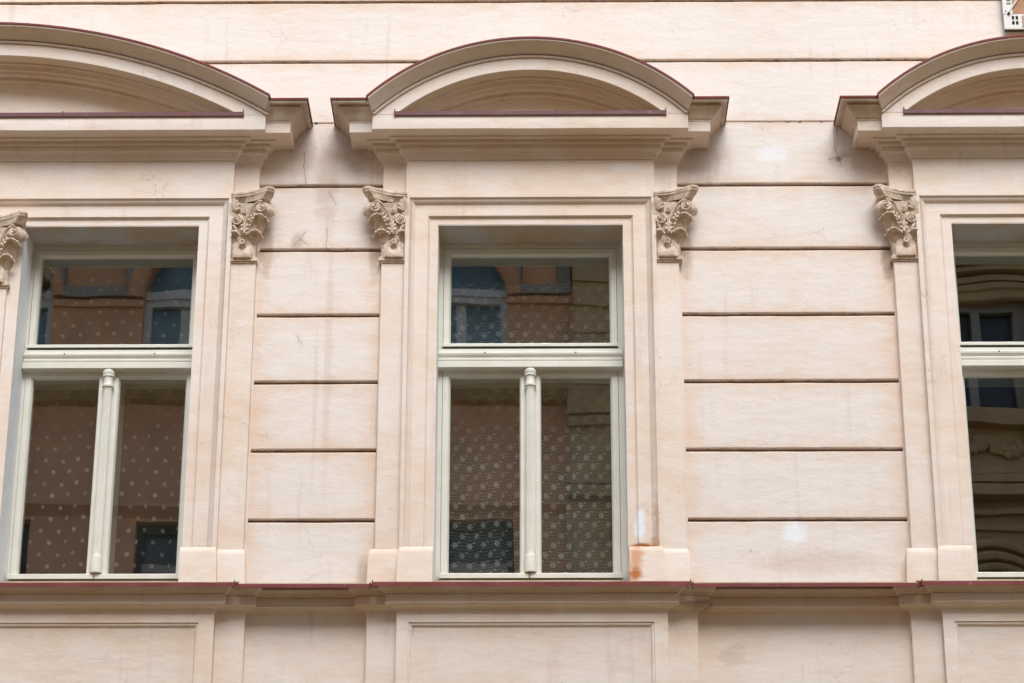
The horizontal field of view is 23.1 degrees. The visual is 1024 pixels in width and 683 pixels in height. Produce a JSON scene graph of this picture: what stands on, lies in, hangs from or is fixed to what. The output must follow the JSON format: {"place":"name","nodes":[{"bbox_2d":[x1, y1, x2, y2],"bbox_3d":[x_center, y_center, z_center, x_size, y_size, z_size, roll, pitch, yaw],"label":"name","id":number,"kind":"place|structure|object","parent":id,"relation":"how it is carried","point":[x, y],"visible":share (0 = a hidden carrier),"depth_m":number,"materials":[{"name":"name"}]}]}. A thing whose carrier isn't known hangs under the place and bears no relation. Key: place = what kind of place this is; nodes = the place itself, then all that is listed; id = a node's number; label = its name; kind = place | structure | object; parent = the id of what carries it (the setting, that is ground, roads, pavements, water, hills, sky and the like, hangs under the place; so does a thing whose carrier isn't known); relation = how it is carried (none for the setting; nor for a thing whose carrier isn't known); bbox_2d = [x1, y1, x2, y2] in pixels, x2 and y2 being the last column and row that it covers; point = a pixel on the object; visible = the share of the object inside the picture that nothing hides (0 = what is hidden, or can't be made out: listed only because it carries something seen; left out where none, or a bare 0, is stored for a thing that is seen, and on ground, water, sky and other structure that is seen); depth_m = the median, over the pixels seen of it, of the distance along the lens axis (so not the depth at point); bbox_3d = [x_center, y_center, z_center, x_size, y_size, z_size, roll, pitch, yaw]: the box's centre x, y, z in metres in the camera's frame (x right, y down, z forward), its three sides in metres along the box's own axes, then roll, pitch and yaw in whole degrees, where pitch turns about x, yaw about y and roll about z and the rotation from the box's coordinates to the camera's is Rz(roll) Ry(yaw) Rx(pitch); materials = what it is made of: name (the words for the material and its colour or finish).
{"place":"outdoors","nodes":[
{"label":"outdoors","id":0,"kind":"place"},
{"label":"pavement","id":1,"kind":"structure","parent":0,"visible":0},
{"bbox_2d":[0,0,1023,682],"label":"apartment building","id":2,"kind":"structure","parent":1,"relation":"on","point":[788,234],"depth_m":15.19,"materials":[{"name":"paint"}]},
{"bbox_2d":[6,245,197,580],"bbox_3d":[-2.441,0.445,15.197,1.066,2.201,0.332,0,-22,1],"label":"window","id":3,"kind":"structure","parent":2,"relation":"in","point":[112,370],"depth_m":15.17,"materials":[{"name":"beige paint"}]},
{"bbox_2d":[23,278,191,568],"bbox_3d":[-2.435,0.563,15.351,1.072,2.080,0.058,0,-22,1],"label":"dotted curtain","id":4,"kind":"object","parent":2,"relation":"hanging from","point":[121,493],"visible":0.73,"depth_m":15.33,"materials":[{"name":"white fabric"}]},
{"bbox_2d":[449,282,611,572],"bbox_3d":[0.115,0.574,15.316,1.112,2.040,0.045,0,-22,1],"label":"lace curtain","id":5,"kind":"object","parent":2,"relation":"hanging from","point":[546,438],"visible":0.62,"depth_m":15.29,"materials":[{"name":"white fabric"}]},
{"bbox_2d":[435,242,626,579],"bbox_3d":[0.114,0.438,15.169,1.132,2.201,0.332,0,-22,1],"label":"window","id":6,"kind":"structure","parent":2,"relation":"in","point":[529,367],"depth_m":15.14,"materials":[{"name":"beige paint"}]},
{"bbox_2d":[953,242,1023,578],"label":"window","id":7,"kind":"structure","parent":2,"relation":"in","point":[984,364],"depth_m":15.16,"materials":[{"name":"beige paint"}]},
{"bbox_2d":[1002,0,1023,31],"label":"flower box bracket","id":8,"kind":"object","parent":2,"relation":"attached to","point":[1013,14],"visible":1,"depth_m":15.74,"materials":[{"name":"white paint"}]}
]}

